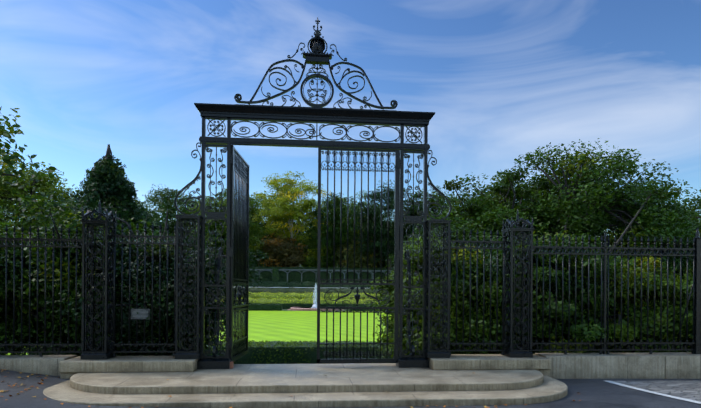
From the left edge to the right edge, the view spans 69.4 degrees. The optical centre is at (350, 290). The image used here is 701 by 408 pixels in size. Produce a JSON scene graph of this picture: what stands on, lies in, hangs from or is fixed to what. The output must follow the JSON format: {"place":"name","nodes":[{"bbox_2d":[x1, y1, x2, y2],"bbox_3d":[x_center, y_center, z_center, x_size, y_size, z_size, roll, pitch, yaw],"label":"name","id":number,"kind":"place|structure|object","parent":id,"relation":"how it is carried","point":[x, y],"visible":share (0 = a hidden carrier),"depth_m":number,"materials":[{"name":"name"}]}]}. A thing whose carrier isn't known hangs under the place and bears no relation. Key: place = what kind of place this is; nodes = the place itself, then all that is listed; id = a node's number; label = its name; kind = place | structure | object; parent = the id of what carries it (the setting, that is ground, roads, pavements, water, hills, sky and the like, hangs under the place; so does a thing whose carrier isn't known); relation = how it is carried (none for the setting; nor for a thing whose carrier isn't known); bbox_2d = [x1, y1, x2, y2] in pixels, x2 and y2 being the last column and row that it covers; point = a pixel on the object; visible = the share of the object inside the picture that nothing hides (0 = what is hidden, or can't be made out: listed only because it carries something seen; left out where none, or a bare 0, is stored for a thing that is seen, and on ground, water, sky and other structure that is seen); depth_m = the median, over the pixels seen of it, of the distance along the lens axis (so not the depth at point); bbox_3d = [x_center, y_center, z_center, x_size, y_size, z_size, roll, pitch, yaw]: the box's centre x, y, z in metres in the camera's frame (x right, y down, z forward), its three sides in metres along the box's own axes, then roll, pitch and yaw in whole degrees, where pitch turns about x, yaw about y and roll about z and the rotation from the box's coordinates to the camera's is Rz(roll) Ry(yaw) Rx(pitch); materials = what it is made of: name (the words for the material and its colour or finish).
{"place":"outdoors","nodes":[
{"label":"outdoors","id":0,"kind":"place"},
{"bbox_2d":[0,106,59,193],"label":"street tree","id":1,"kind":"object","parent":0,"point":[6,157],"depth_m":7.17,"materials":[{"name":"green plant"}]},
{"bbox_2d":[6,311,391,354],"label":"lawn","id":2,"kind":"structure","parent":0,"point":[284,326],"depth_m":63.65,"materials":[{"name":"green plant"}]},
{"bbox_2d":[28,340,409,363],"bbox_3d":[-2.153,3.864,30.859,32.248,1.472,3.847,0,0,-5],"label":"hedge","id":3,"kind":"object","parent":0,"point":[246,359],"depth_m":29.33,"materials":[{"name":"green plant"}]},
{"bbox_2d":[221,304,281,310],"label":"hedge","id":4,"kind":"object","parent":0,"point":[259,308],"depth_m":111.05,"materials":[{"name":"green plant"}]},
{"bbox_2d":[272,268,278,281],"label":"vine pillar","id":5,"kind":"structure","parent":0,"point":[275,277],"depth_m":146.31,"materials":[{"name":"green plant"}]},
{"bbox_2d":[215,297,381,303],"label":"hedge","id":6,"kind":"object","parent":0,"point":[294,300],"depth_m":126.04,"materials":[{"name":"green plant"}]},
{"bbox_2d":[223,291,383,299],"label":"hedge tier","id":7,"kind":"object","parent":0,"point":[308,295],"depth_m":130.31,"materials":[{"name":"green plant"}]},
{"bbox_2d":[242,303,377,308],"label":"hedge tier","id":8,"kind":"object","parent":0,"point":[308,305],"depth_m":121.94,"materials":[{"name":"green plant"}]},
{"bbox_2d":[238,260,393,310],"bbox_3d":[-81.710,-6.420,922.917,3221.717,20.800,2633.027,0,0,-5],"label":"ground","id":9,"kind":"structure","parent":0,"point":[292,310],"depth_m":118.75,"materials":[{"name":"green plant"}]},
{"bbox_2d":[0,205,71,350],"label":"shrub","id":10,"kind":"object","parent":9,"relation":"on","point":[10,258],"depth_m":10.89,"materials":[{"name":"green plant"}]},
{"bbox_2d":[0,148,81,354],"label":"tree","id":11,"kind":"object","parent":9,"relation":"on","point":[47,188],"depth_m":16.26,"materials":[{"name":"green plant"}]},
{"bbox_2d":[53,189,75,231],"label":"tree","id":12,"kind":"object","parent":9,"relation":"on","point":[66,192],"depth_m":168.07,"materials":[{"name":"green plant"}]},
{"bbox_2d":[3,192,164,356],"bbox_3d":[-5.870,0.042,11.534,4.040,3.882,4.228,0,0,-5],"label":"shrub","id":13,"kind":"object","parent":9,"relation":"on","point":[49,263],"depth_m":10.79,"materials":[{"name":"green plant"}]},
{"bbox_2d":[9,144,222,355],"bbox_3d":[-6.574,0.077,14.931,8.477,8.749,8.207,0,0,-5],"label":"conifer","id":14,"kind":"object","parent":9,"relation":"on","point":[111,179],"depth_m":14.51,"materials":[{"name":"green plant"}]},
{"bbox_2d":[46,193,268,355],"bbox_3d":[-4.293,0.069,11.795,4.768,4.484,4.566,0,0,-5],"label":"shrub","id":15,"kind":"object","parent":9,"relation":"on","point":[141,302],"depth_m":11.05,"materials":[{"name":"green plant"}]},
{"bbox_2d":[140,184,208,237],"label":"tree","id":16,"kind":"object","parent":9,"relation":"on","point":[169,199],"depth_m":152.99,"materials":[{"name":"green plant"}]},
{"bbox_2d":[207,235,238,268],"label":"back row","id":17,"kind":"object","parent":9,"relation":"on","point":[223,251],"depth_m":150.69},
{"bbox_2d":[185,188,273,273],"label":"tree","id":18,"kind":"object","parent":9,"relation":"on","point":[254,229],"depth_m":146.19,"materials":[{"name":"green plant"}]},
{"bbox_2d":[238,236,276,266],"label":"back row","id":19,"kind":"object","parent":9,"relation":"on","point":[257,256],"visible":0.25,"depth_m":156.61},
{"bbox_2d":[237,192,307,246],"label":"tree","id":20,"kind":"object","parent":9,"relation":"on","point":[264,230],"depth_m":172.65,"materials":[{"name":"green plant"}]},
{"bbox_2d":[250,287,314,287],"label":"path","id":21,"kind":"structure","parent":9,"relation":"on","point":[284,287],"depth_m":136.88,"materials":[{"name":"white"}]},
{"bbox_2d":[258,233,310,266],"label":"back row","id":22,"kind":"object","parent":9,"relation":"on","point":[289,254],"depth_m":153.66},
{"bbox_2d":[249,171,338,240],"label":"tree","id":23,"kind":"object","parent":9,"relation":"on","point":[279,207],"depth_m":157.59,"materials":[{"name":"green plant"}]},
{"bbox_2d":[211,287,383,293],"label":"olive shrubs","id":24,"kind":"object","parent":9,"relation":"on","point":[300,291],"depth_m":134.37,"materials":[{"name":"green plant"}]},
{"bbox_2d":[212,280,389,289],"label":"shrubs","id":25,"kind":"object","parent":9,"relation":"on","point":[307,283],"depth_m":138.22,"materials":[{"name":"green plant"}]},
{"bbox_2d":[43,354,567,407],"bbox_3d":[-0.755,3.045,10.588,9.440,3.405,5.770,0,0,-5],"label":"stone steps","id":26,"kind":"structure","parent":9,"relation":"on","point":[549,389],"depth_m":8.14,"materials":[{"name":"stone"}]},
{"bbox_2d":[70,363,542,393],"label":"stone platform","id":27,"kind":"structure","parent":26,"relation":"on","point":[303,378],"depth_m":8.76,"materials":[{"name":"stone"}]},
{"bbox_2d":[230,361,233,368],"bbox_3d":[-2.360,1.471,10.017,0.080,0.130,0.100,0,0,-5],"label":"brick","id":28,"kind":"object","parent":27,"relation":"on","point":[231,364],"visible":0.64,"depth_m":9.97,"materials":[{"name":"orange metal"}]},
{"bbox_2d":[294,223,317,252],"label":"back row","id":29,"kind":"object","parent":9,"relation":"on","point":[301,241],"depth_m":199.32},
{"bbox_2d":[235,269,391,281],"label":"pergola","id":30,"kind":"object","parent":9,"relation":"on","point":[313,270],"visible":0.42,"depth_m":148.44,"materials":[{"name":"grey metal"}]},
{"bbox_2d":[211,266,393,282],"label":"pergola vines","id":31,"kind":"object","parent":30,"relation":"on","point":[306,275],"depth_m":151.81,"materials":[{"name":"green plant"}]},
{"bbox_2d":[287,307,342,310],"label":"fountain basin","id":32,"kind":"object","parent":9,"relation":"on","point":[302,309],"visible":0.67,"depth_m":112.66,"materials":[{"name":"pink stone"}]},
{"label":"fountain water","id":33,"kind":"structure","parent":32,"relation":"in","visible":0},
{"bbox_2d":[311,286,316,307],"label":"fountain jet","id":34,"kind":"object","parent":33,"relation":"on","point":[315,304],"visible":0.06,"depth_m":117.78,"materials":[{"name":"white liquid"}]},
{"bbox_2d":[299,238,339,267],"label":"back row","id":35,"kind":"object","parent":9,"relation":"on","point":[311,260],"depth_m":157.83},
{"bbox_2d":[300,192,364,262],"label":"tree","id":36,"kind":"object","parent":9,"relation":"on","point":[331,224],"depth_m":156.19,"materials":[{"name":"green plant"}]},
{"bbox_2d":[0,352,700,378],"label":"curb wall","id":37,"kind":"structure","parent":9,"relation":"on","point":[670,365],"depth_m":10.51,"materials":[{"name":"stone"}]},
{"bbox_2d":[0,17,700,368],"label":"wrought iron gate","id":38,"kind":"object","parent":37,"relation":"on","point":[237,169],"visible":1,"depth_m":10.27,"materials":[{"name":"metal"}]},
{"bbox_2d":[131,309,149,318],"bbox_3d":[-4.110,0.459,9.908,0.360,0.210,0.023,0,0,-5],"label":"plaque","id":39,"kind":"object","parent":38,"relation":"attached to","point":[135,314],"visible":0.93,"depth_m":9.90,"materials":[{"name":"grey metal"}]},
{"bbox_2d":[131,309,147,318],"bbox_3d":[-4.109,0.459,9.895,0.342,0.192,0.010,0,0,-5],"label":"sign lettering","id":40,"kind":"object","parent":39,"relation":"attached to","point":[140,315],"visible":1,"depth_m":9.89},
{"bbox_2d":[312,191,393,244],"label":"tree","id":41,"kind":"object","parent":9,"relation":"on","point":[365,202],"depth_m":177.60,"materials":[{"name":"green plant"}]},
{"bbox_2d":[330,233,383,269],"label":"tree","id":42,"kind":"object","parent":9,"relation":"on","point":[351,257],"depth_m":154.39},
{"bbox_2d":[365,238,393,267],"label":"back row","id":43,"kind":"object","parent":9,"relation":"on","point":[384,261],"visible":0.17,"depth_m":158.76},
{"bbox_2d":[346,180,431,276],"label":"tree","id":44,"kind":"object","parent":9,"relation":"on","point":[378,221],"depth_m":148.99,"materials":[{"name":"green plant"}]},
{"bbox_2d":[410,185,460,233],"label":"tree","id":45,"kind":"object","parent":9,"relation":"on","point":[441,202],"depth_m":156.41,"materials":[{"name":"green plant"}]},
{"bbox_2d":[364,235,518,358],"bbox_3d":[2.749,0.725,13.344,4.596,4.511,3.933,0,0,-5],"label":"shrub","id":46,"kind":"object","parent":9,"relation":"on","point":[390,289],"depth_m":12.35,"materials":[{"name":"green plant"}]},
{"bbox_2d":[385,179,567,353],"bbox_3d":[4.007,0.496,16.108,5.756,7.768,6.478,0,0,-5],"label":"tree","id":47,"kind":"object","parent":9,"relation":"on","point":[459,218],"depth_m":15.20,"materials":[{"name":"green plant"}]},
{"bbox_2d":[404,138,700,351],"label":"tree","id":48,"kind":"object","parent":9,"relation":"on","point":[666,218],"depth_m":14.79,"materials":[{"name":"green plant"}]},
{"bbox_2d":[450,179,680,354],"bbox_3d":[4.805,-0.093,12.726,5.148,4.884,4.605,0,0,-5],"label":"shrub","id":49,"kind":"object","parent":9,"relation":"on","point":[592,333],"depth_m":11.78,"materials":[{"name":"green plant"}]},
{"bbox_2d":[565,256,692,352],"bbox_3d":[7.345,1.279,13.370,6.135,4.433,4.251,0,0,-5],"label":"shrub","id":50,"kind":"object","parent":9,"relation":"on","point":[651,311],"depth_m":12.22,"materials":[{"name":"green plant"}]},
{"bbox_2d":[598,187,700,252],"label":"tree","id":51,"kind":"object","parent":9,"relation":"on","point":[696,207],"depth_m":18.49,"materials":[{"name":"green plant"}]},
{"bbox_2d":[657,240,692,351],"bbox_3d":[10.012,0.392,13.939,4.724,4.265,4.528,0,0,-5],"label":"shrub","id":52,"kind":"object","parent":9,"relation":"on","point":[684,267],"depth_m":13.17,"materials":[{"name":"green plant"}]},
{"bbox_2d":[0,370,700,407],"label":"street asphalt","id":53,"kind":"structure","parent":0,"point":[597,393],"depth_m":8.34,"materials":[{"name":"grey asphalt"}]},
{"bbox_2d":[0,369,579,407],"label":"fallen leaves","id":54,"kind":"object","parent":53,"relation":"on","point":[142,407],"visible":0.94,"depth_m":8.11,"materials":[{"name":"brown plant"}]},
{"bbox_2d":[606,381,700,403],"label":"flush curb","id":55,"kind":"structure","parent":53,"relation":"on","point":[654,392],"depth_m":9.00,"materials":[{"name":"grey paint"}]},
{"bbox_2d":[613,381,700,401],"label":"cobble apron","id":56,"kind":"object","parent":53,"relation":"on","point":[690,390],"visible":0.88,"depth_m":9.60,"materials":[{"name":"grey stone"}]},
{"bbox_2d":[0,0,700,236],"label":"sky","id":57,"kind":"structure","parent":0,"point":[502,81],"materials":[{"name":"blue"}]},
{"bbox_2d":[349,304,382,310],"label":"hedge","id":58,"kind":"object","parent":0,"point":[359,309],"depth_m":112.48,"materials":[{"name":"green plant"}]}
]}

